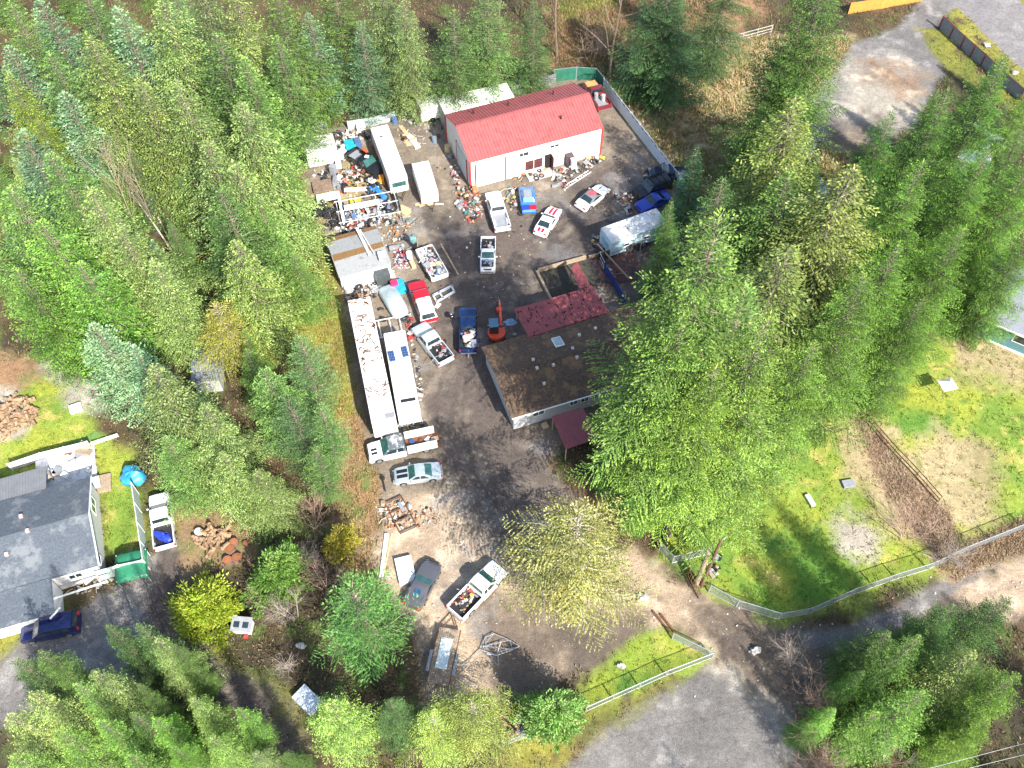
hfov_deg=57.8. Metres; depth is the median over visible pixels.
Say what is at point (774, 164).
hemlock tree
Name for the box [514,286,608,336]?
carport
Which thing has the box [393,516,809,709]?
stones
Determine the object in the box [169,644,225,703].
fir tree
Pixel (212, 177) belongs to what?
hemlock tree
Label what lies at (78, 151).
spruce tree
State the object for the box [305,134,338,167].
white hut
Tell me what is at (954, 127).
fir tree
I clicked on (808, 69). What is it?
fir tree
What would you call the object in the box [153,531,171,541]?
tarp bundle
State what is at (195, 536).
firewood log
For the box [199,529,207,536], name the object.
firewood log
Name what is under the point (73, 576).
window
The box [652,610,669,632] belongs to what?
timber pole
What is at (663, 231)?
fir tree
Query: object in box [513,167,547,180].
scrap heap
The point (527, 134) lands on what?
workshop
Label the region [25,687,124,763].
hemlock tree
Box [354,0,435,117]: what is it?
hemlock tree
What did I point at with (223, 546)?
firewood log
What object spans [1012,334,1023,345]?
window
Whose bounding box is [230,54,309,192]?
fir tree
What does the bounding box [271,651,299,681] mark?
dead conifer
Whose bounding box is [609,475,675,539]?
fir tree
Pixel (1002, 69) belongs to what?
fir tree
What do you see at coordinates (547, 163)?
doorway
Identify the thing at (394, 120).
barrel
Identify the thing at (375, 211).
scrap heap
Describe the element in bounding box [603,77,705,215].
panel fence
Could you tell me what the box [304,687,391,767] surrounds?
hemlock tree
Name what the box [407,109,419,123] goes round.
scrap heap
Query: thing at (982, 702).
fir tree
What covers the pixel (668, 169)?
pickup truck
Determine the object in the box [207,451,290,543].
hemlock tree
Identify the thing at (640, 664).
lawn
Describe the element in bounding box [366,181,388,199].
tractor
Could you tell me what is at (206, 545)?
firewood log
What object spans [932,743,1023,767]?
overhead wire
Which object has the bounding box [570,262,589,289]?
lean to roof
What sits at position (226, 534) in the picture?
firewood log
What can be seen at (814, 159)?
fir tree
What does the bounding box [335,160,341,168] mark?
washing machine
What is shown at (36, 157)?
spruce tree
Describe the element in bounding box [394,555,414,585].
white board
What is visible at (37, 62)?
fir tree
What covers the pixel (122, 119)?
hemlock tree
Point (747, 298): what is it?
fir tree
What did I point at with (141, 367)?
spruce tree
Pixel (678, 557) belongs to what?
chainlink fence
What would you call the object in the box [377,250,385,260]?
roof box
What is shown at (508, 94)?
storage container
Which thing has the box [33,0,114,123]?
spruce tree
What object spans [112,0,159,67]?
hemlock tree
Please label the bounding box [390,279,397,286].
red toolbox
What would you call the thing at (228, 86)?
fir tree
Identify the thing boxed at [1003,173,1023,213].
fir tree
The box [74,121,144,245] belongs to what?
bare tree
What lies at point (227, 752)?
hemlock tree
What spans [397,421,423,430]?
scrap heap
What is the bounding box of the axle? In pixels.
[380,475,385,490]
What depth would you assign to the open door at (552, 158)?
114.43 m
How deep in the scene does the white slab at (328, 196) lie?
112.06 m
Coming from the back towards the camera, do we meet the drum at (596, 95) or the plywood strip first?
the drum at (596, 95)
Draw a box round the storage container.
[438,83,513,128]
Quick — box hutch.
[230,616,254,638]
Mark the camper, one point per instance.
(618, 237)
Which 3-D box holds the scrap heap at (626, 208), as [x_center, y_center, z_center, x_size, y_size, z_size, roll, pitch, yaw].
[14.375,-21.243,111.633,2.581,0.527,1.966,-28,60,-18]
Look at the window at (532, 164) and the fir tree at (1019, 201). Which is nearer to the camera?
the fir tree at (1019, 201)
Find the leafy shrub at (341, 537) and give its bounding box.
[320,522,365,566]
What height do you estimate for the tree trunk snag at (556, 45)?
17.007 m
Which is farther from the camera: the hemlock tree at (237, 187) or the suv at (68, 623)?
the hemlock tree at (237, 187)
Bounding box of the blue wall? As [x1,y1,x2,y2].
[604,263,624,304]
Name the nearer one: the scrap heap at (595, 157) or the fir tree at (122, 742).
the fir tree at (122, 742)
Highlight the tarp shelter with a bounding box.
[114,548,151,587]
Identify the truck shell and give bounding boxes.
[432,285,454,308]
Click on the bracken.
(341, 414)
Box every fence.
[6,441,89,470]
[91,433,118,443]
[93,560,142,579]
[130,482,150,569]
[304,121,327,131]
[347,111,394,129]
[512,73,555,94]
[554,66,603,86]
[585,633,714,711]
[599,241,641,259]
[599,253,605,269]
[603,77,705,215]
[659,541,711,563]
[708,524,1023,619]
[725,25,772,43]
[848,0,921,13]
[938,15,1023,101]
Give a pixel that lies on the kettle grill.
(451, 315)
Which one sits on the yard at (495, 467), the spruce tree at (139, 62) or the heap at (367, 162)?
the heap at (367, 162)
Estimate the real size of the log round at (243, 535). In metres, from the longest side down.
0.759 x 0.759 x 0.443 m
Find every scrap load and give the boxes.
[429,336,448,363]
[451,579,477,611]
[461,330,478,347]
[482,239,493,247]
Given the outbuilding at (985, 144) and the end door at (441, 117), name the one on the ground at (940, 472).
the outbuilding at (985, 144)
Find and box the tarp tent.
[120,465,146,486]
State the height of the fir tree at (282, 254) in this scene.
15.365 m
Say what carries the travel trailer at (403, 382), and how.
on the yard at (495, 467)
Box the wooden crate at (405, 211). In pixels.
[396,204,410,217]
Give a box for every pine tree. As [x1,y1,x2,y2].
[262,394,335,476]
[284,332,347,418]
[299,444,348,505]
[308,402,354,471]
[309,566,421,687]
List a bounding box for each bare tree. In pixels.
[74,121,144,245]
[87,136,158,233]
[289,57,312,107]
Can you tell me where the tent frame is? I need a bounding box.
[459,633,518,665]
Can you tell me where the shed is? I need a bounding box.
[325,225,391,289]
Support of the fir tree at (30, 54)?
on the ground at (940, 472)
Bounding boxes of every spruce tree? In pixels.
[0,45,81,163]
[0,65,15,116]
[0,100,11,133]
[0,222,32,262]
[9,127,114,256]
[17,156,44,212]
[31,8,75,70]
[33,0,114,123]
[42,90,144,205]
[68,320,171,427]
[79,121,130,193]
[105,5,184,141]
[109,86,155,151]
[122,344,192,431]
[136,123,177,183]
[138,187,168,235]
[149,239,193,306]
[163,0,199,36]
[187,203,216,254]
[194,16,210,73]
[194,391,225,430]
[195,296,281,389]
[297,12,359,123]
[342,20,395,129]
[394,695,469,767]
[428,683,529,767]
[663,147,709,232]
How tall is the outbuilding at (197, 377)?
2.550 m
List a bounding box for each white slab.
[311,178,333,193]
[316,191,337,201]
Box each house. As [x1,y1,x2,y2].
[0,476,107,638]
[481,299,670,428]
[963,263,1023,356]
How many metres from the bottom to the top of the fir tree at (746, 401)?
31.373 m
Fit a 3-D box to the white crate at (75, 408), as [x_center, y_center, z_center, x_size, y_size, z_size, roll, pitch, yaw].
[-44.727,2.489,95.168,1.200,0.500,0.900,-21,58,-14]
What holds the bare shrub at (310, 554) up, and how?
on the ground at (940, 472)
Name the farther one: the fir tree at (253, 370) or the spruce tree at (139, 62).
the spruce tree at (139, 62)
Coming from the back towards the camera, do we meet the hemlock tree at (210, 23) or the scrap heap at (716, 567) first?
the hemlock tree at (210, 23)
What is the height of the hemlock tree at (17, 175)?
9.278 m
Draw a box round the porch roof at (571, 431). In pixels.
[552,408,597,460]
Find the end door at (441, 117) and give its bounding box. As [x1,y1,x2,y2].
[438,104,444,128]
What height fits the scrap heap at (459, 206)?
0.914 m
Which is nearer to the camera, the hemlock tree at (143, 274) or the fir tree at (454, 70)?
the hemlock tree at (143, 274)
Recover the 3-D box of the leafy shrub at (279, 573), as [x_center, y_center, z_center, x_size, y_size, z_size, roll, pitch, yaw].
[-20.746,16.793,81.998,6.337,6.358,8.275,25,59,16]
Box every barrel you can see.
[344,284,351,295]
[391,116,397,124]
[406,250,412,260]
[432,136,436,143]
[444,144,449,152]
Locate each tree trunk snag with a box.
[478,0,525,77]
[550,0,557,56]
[581,0,659,83]
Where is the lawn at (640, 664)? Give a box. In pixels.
[0,330,1023,702]
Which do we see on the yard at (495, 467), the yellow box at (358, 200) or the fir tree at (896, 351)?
the yellow box at (358, 200)
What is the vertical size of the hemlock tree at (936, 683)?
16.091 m
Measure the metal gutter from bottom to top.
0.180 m
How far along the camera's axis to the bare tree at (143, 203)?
101.71 m
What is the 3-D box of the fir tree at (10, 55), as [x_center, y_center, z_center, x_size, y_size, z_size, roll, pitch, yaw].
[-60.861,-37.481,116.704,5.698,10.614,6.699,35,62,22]
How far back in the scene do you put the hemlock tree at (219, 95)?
112.16 m
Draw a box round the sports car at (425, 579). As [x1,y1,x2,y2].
[402,559,441,611]
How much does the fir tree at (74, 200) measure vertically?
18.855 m
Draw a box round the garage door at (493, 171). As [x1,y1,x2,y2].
[475,157,505,186]
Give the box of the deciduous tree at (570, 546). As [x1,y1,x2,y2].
[491,491,659,653]
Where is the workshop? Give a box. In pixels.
[444,83,603,189]
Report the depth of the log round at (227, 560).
85.36 m
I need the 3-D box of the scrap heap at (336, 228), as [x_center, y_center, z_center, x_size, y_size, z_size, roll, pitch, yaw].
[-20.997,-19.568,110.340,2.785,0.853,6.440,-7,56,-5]
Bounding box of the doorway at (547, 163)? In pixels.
[544,154,550,167]
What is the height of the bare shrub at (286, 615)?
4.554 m
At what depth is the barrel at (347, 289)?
103.45 m
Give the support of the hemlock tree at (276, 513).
on the ground at (940, 472)
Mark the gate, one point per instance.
(693, 582)
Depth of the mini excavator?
99.45 m
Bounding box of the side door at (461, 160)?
[456,142,466,179]
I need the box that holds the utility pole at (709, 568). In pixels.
[700,537,726,586]
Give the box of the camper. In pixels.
[596,208,665,255]
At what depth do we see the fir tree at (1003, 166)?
109.36 m
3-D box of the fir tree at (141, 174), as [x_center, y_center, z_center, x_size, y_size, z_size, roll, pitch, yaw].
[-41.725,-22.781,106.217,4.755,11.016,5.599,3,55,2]
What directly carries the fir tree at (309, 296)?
on the ground at (940, 472)
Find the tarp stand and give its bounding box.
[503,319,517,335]
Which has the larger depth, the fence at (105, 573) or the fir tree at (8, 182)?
the fir tree at (8, 182)
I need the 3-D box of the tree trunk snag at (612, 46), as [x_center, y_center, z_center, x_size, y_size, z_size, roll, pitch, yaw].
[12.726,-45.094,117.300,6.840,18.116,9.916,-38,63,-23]
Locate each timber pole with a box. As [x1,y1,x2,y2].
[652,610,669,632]
[660,614,674,632]
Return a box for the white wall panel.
[336,191,344,224]
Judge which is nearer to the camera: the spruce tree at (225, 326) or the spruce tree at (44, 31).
the spruce tree at (225, 326)
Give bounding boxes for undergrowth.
[0,0,1023,767]
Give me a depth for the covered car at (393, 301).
102.02 m
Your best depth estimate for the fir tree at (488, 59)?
117.24 m
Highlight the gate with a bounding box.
[686,568,700,598]
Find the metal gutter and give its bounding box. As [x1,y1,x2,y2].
[379,533,387,577]
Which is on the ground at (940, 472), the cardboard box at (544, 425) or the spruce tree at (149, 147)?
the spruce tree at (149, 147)
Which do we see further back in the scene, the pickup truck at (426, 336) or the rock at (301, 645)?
the pickup truck at (426, 336)
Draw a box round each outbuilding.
[191,343,224,393]
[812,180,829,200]
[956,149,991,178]
[959,122,1003,151]
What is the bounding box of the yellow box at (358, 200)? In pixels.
[350,198,360,203]
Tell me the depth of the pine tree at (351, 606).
73.58 m
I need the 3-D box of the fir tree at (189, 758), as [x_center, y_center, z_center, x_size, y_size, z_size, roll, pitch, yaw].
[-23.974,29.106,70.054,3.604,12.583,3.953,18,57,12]
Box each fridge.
[329,163,337,175]
[570,156,576,169]
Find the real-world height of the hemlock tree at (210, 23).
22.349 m
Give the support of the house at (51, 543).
on the ground at (940, 472)
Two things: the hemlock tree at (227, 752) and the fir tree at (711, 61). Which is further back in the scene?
the fir tree at (711, 61)
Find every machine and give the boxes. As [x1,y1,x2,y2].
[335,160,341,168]
[377,174,384,184]
[581,161,588,172]
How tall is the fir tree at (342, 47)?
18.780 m
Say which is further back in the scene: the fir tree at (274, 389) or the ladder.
the ladder
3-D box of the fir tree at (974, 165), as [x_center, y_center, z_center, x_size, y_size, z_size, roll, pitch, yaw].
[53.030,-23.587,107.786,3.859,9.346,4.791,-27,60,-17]
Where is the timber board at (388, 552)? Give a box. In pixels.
[383,533,391,574]
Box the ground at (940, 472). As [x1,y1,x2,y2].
[0,0,1023,767]
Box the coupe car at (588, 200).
[574,184,609,211]
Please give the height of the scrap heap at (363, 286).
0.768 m
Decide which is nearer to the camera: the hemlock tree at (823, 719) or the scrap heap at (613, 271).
the hemlock tree at (823, 719)
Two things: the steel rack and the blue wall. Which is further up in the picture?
the steel rack
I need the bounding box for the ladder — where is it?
[565,170,590,187]
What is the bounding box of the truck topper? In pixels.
[292,684,321,715]
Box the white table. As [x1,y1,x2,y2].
[344,186,378,191]
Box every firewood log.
[3,427,10,436]
[5,413,10,422]
[12,396,22,401]
[14,418,18,426]
[22,404,29,410]
[23,411,29,420]
[24,396,35,401]
[27,413,35,421]
[191,534,202,540]
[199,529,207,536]
[203,540,208,547]
[206,522,213,530]
[206,534,212,543]
[206,547,215,554]
[208,549,214,558]
[215,538,219,546]
[219,531,231,537]
[220,541,229,550]
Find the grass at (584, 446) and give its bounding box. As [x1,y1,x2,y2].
[0,0,1023,767]
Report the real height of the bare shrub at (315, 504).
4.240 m
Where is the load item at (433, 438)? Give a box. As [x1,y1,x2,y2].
[430,435,438,440]
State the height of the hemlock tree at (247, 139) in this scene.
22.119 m
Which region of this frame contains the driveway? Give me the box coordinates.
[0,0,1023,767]
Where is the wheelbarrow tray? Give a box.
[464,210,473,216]
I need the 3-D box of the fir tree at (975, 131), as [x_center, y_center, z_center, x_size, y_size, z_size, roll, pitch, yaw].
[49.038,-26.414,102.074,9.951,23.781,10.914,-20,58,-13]
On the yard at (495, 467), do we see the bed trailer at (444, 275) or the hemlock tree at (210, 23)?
the bed trailer at (444, 275)
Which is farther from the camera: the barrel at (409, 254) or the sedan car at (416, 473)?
the barrel at (409, 254)
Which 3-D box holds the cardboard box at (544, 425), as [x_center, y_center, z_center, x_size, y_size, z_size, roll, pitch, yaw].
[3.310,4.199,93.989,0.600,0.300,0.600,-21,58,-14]
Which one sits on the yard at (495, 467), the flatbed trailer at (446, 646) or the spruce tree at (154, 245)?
the flatbed trailer at (446, 646)
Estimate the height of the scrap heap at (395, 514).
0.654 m
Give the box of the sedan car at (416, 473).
[392,462,442,486]
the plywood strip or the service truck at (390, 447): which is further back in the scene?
the plywood strip
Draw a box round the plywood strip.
[399,125,408,135]
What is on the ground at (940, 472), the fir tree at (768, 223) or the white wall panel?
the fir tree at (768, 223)
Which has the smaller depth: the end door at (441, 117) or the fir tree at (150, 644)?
the fir tree at (150, 644)
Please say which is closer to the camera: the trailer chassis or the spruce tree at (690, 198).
the trailer chassis
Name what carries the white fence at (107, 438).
on the lawn at (640, 664)
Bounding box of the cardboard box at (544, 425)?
[541,422,548,428]
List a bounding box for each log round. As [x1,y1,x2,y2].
[222,555,232,565]
[225,544,235,555]
[229,538,238,547]
[231,553,242,564]
[241,530,249,538]
[242,540,250,547]
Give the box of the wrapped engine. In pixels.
[409,233,417,249]
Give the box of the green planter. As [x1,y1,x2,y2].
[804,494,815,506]
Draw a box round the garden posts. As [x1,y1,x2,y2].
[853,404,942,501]
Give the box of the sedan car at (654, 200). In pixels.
[634,189,672,212]
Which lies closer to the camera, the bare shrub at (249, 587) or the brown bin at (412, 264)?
the bare shrub at (249, 587)
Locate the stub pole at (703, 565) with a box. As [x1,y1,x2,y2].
[694,550,710,585]
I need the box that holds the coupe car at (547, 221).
[533,206,561,237]
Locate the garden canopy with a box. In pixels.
[931,378,957,400]
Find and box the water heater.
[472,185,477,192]
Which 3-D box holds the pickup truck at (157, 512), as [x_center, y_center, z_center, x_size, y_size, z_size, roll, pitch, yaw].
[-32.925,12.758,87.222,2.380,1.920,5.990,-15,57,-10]
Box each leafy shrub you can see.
[162,568,245,653]
[233,533,314,620]
[320,522,365,566]
[507,684,592,754]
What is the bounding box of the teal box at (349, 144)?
[344,139,355,149]
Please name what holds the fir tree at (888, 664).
on the ground at (940, 472)
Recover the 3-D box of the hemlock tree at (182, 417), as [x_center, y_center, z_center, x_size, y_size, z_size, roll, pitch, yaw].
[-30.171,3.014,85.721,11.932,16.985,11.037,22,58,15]
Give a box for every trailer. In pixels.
[347,297,398,437]
[370,125,408,200]
[375,316,401,337]
[384,330,421,430]
[412,95,438,122]
[412,161,438,211]
[416,244,447,282]
[425,615,460,686]
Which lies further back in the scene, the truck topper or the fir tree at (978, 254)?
the fir tree at (978, 254)
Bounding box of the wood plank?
[440,243,458,274]
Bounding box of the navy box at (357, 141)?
[352,137,361,147]
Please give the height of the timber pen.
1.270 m
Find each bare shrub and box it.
[241,555,267,603]
[253,584,308,628]
[276,535,320,573]
[289,485,334,538]
[289,548,351,595]
[567,15,613,59]
[762,632,813,673]
[782,713,859,767]
[790,653,857,710]
[848,611,888,653]
[874,727,921,767]
[886,493,952,548]
[916,535,983,575]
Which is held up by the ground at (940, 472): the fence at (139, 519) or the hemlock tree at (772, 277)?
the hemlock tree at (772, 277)
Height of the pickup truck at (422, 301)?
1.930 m
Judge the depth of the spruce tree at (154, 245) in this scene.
97.79 m
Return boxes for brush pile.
[498,709,541,743]
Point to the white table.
(354, 189)
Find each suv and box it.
[20,610,81,644]
[632,171,672,199]
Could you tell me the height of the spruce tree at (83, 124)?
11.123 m
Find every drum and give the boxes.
[594,92,598,99]
[601,93,605,101]
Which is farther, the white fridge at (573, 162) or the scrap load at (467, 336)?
the white fridge at (573, 162)
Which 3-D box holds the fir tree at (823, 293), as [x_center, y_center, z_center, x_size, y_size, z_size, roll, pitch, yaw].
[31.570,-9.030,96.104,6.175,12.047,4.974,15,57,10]
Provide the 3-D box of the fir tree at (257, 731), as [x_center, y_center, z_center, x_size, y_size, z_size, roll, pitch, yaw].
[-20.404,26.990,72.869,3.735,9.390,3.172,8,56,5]
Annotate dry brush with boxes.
[544,0,715,77]
[574,31,854,235]
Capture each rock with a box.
[295,642,305,649]
[617,662,625,668]
[636,593,648,601]
[750,646,760,654]
[982,42,990,46]
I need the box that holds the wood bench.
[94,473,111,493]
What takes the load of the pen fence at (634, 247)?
on the yard at (495, 467)
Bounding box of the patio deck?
[35,442,100,488]
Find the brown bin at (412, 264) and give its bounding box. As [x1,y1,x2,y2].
[409,260,415,268]
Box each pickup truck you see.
[146,492,176,552]
[408,280,437,323]
[411,321,454,367]
[446,560,507,621]
[457,307,478,357]
[478,236,496,272]
[485,191,510,232]
[582,80,611,111]
[649,164,688,182]
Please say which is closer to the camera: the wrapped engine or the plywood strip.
the wrapped engine
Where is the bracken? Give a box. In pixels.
[287,126,388,580]
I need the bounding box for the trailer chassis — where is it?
[385,495,417,533]
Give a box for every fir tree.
[0,0,30,30]
[0,0,98,151]
[0,163,30,227]
[0,184,112,341]
[0,250,35,319]
[5,51,42,125]
[7,749,88,767]
[8,266,109,389]
[11,656,90,719]
[17,217,149,360]
[18,35,50,84]
[36,649,131,721]
[39,153,155,281]
[39,175,81,238]
[42,50,131,187]
[54,724,124,767]
[55,0,89,24]
[55,259,193,389]
[71,0,168,127]
[73,679,141,739]
[78,169,105,221]
[92,0,122,45]
[95,718,170,767]
[96,174,146,232]
[105,623,173,690]
[122,748,177,767]
[125,148,173,230]
[129,710,187,763]
[135,622,187,687]
[136,683,196,737]
[150,712,211,764]
[151,434,228,526]
[157,5,190,58]
[160,206,191,248]
[165,221,213,299]
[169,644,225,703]
[169,743,223,767]
[173,174,211,250]
[185,26,200,62]
[190,185,310,329]
[192,29,312,190]
[202,108,235,155]
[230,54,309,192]
[232,706,281,755]
[236,330,279,380]
[237,365,329,461]
[239,347,274,413]
[241,118,313,242]
[250,194,315,303]
[254,0,348,148]
[260,34,340,168]
[279,749,317,767]
[281,251,344,329]
[303,0,387,110]
[370,696,425,767]
[419,9,493,127]
[453,0,536,102]
[499,1,560,96]
[565,303,727,519]
[582,207,755,531]
[587,399,636,511]
[599,0,710,128]
[608,361,749,547]
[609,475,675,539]
[633,200,681,309]
[637,280,786,512]
[650,308,795,581]
[651,176,745,306]
[679,0,753,86]
[695,170,824,317]
[696,0,851,229]
[713,10,812,211]
[742,339,830,499]
[755,271,883,455]
[795,147,821,191]
[796,164,818,224]
[802,257,835,327]
[803,168,822,225]
[808,240,912,413]
[819,707,880,767]
[821,108,904,260]
[823,681,936,767]
[830,158,934,329]
[833,634,923,710]
[841,297,930,427]
[850,87,957,265]
[850,599,959,697]
[865,225,976,384]
[881,238,910,316]
[891,89,938,159]
[891,144,996,304]
[894,594,1013,690]
[896,117,937,174]
[899,54,1011,238]
[902,160,1023,313]
[902,661,1023,767]
[902,713,992,767]
[911,95,950,161]
[937,233,1023,358]
[938,97,971,149]
[942,153,986,201]
[953,203,1000,269]
[960,104,996,149]
[973,53,1006,97]
[978,94,1023,174]
[980,124,1023,199]
[988,101,1009,137]
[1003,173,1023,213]
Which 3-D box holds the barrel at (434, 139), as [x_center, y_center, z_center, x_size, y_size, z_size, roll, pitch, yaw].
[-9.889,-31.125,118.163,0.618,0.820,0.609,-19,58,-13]
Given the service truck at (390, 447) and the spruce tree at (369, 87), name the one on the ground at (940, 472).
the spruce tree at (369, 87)
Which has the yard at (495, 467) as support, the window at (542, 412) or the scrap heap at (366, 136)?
the scrap heap at (366, 136)
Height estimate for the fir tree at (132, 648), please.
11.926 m
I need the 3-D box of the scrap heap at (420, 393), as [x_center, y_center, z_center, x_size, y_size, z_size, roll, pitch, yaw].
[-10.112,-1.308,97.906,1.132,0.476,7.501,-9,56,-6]
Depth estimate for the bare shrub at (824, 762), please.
73.58 m
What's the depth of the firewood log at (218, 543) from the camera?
86.32 m
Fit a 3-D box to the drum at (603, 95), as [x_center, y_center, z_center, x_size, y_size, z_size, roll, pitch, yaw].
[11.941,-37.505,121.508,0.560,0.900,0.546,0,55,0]
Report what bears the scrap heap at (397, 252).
on the yard at (495, 467)
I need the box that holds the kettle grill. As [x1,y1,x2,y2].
[448,313,454,322]
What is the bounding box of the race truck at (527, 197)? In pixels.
[518,187,536,213]
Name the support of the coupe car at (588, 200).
on the yard at (495, 467)
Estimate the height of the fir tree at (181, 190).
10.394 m
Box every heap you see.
[59,440,99,458]
[65,577,113,594]
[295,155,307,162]
[320,168,342,191]
[325,206,346,232]
[333,129,360,160]
[337,165,384,196]
[342,282,384,301]
[345,146,382,175]
[346,199,395,231]
[352,130,370,139]
[378,499,438,528]
[388,215,415,244]
[388,244,410,268]
[396,118,442,143]
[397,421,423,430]
[400,313,413,341]
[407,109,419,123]
[411,343,424,400]
[448,155,462,185]
[453,185,483,223]
[500,186,517,210]
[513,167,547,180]
[551,166,578,190]
[584,154,604,168]
[591,234,603,247]
[603,266,626,278]
[614,190,634,202]
[622,202,636,215]
[640,166,657,177]
[707,563,720,578]
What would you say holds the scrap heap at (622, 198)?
on the yard at (495, 467)
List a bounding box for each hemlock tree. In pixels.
[0,0,32,32]
[1,70,77,173]
[4,705,113,767]
[10,157,41,215]
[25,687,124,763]
[33,117,99,208]
[76,31,183,209]
[78,185,203,338]
[88,664,170,743]
[108,223,214,358]
[109,36,137,79]
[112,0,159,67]
[129,72,211,249]
[129,362,261,504]
[136,0,170,17]
[140,0,237,177]
[142,256,234,385]
[150,79,267,255]
[150,635,227,706]
[176,138,287,317]
[178,158,336,308]
[183,0,253,115]
[187,399,280,530]
[187,694,239,757]
[203,729,257,767]
[206,100,334,279]
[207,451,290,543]
[210,239,316,370]
[214,69,230,136]
[216,0,318,139]
[222,468,319,543]
[250,744,286,767]
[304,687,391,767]
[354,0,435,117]
[379,0,448,127]
[652,242,822,493]
[673,94,839,280]
[721,161,894,354]
[777,719,812,756]
[792,706,835,756]
[817,670,865,720]
[818,628,896,715]
[873,647,977,745]
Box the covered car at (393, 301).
[378,284,408,318]
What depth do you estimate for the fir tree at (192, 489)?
85.16 m
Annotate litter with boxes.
[313,130,406,304]
[366,119,630,300]
[949,514,1023,581]
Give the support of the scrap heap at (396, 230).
on the yard at (495, 467)
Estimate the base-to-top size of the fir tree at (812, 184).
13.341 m
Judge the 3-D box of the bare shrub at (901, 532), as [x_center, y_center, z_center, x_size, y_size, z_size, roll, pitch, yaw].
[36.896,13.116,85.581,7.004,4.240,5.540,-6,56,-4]
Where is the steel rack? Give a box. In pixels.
[335,190,401,228]
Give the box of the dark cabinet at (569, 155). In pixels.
[565,152,573,167]
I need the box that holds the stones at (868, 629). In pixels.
[669,557,1022,672]
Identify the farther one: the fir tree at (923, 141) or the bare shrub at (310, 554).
the fir tree at (923, 141)
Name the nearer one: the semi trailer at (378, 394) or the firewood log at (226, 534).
the firewood log at (226, 534)
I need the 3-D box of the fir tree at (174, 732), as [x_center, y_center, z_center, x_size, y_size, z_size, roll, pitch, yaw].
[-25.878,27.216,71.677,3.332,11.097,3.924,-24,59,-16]
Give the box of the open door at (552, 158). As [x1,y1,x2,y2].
[550,154,553,169]
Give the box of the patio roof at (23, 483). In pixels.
[0,466,54,500]
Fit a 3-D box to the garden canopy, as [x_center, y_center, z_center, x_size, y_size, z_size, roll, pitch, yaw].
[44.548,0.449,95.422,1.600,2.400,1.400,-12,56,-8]
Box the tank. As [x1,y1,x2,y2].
[194,528,201,535]
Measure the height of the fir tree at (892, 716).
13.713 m
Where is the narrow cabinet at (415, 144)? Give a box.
[407,134,419,148]
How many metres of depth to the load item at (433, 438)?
92.26 m
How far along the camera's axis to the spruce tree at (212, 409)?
91.39 m
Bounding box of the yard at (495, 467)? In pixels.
[301,73,692,705]
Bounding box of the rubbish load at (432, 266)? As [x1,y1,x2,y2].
[419,246,447,279]
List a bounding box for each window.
[67,572,83,579]
[90,495,96,515]
[97,552,101,565]
[519,151,528,157]
[525,157,542,170]
[532,410,544,416]
[550,143,558,148]
[569,400,577,405]
[580,397,588,402]
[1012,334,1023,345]
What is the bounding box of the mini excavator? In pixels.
[487,299,505,344]
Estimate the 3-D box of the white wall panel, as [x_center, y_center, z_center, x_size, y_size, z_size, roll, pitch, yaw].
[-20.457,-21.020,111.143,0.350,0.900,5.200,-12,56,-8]
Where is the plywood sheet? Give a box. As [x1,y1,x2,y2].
[402,132,411,145]
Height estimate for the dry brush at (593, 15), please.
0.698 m
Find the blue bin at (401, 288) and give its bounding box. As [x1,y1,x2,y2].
[394,278,406,293]
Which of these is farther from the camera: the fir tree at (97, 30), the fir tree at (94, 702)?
the fir tree at (97, 30)
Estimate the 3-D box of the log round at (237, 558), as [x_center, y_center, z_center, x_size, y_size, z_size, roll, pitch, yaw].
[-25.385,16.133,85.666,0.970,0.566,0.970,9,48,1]
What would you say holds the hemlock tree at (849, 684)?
on the ground at (940, 472)
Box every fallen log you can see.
[131,192,179,262]
[142,186,183,267]
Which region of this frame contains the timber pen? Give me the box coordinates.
[535,244,643,298]
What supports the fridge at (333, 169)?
on the yard at (495, 467)
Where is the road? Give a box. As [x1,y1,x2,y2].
[952,0,1023,69]
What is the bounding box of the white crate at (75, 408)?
[68,402,82,414]
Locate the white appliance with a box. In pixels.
[356,121,365,132]
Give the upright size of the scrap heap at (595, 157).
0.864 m
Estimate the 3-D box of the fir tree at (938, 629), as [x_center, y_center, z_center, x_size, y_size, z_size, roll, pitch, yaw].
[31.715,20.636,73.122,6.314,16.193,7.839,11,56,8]
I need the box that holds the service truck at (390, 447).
[366,426,441,463]
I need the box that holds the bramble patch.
[845,401,974,574]
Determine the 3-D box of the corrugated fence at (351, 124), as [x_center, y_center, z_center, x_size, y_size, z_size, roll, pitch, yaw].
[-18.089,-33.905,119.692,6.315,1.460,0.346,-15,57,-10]

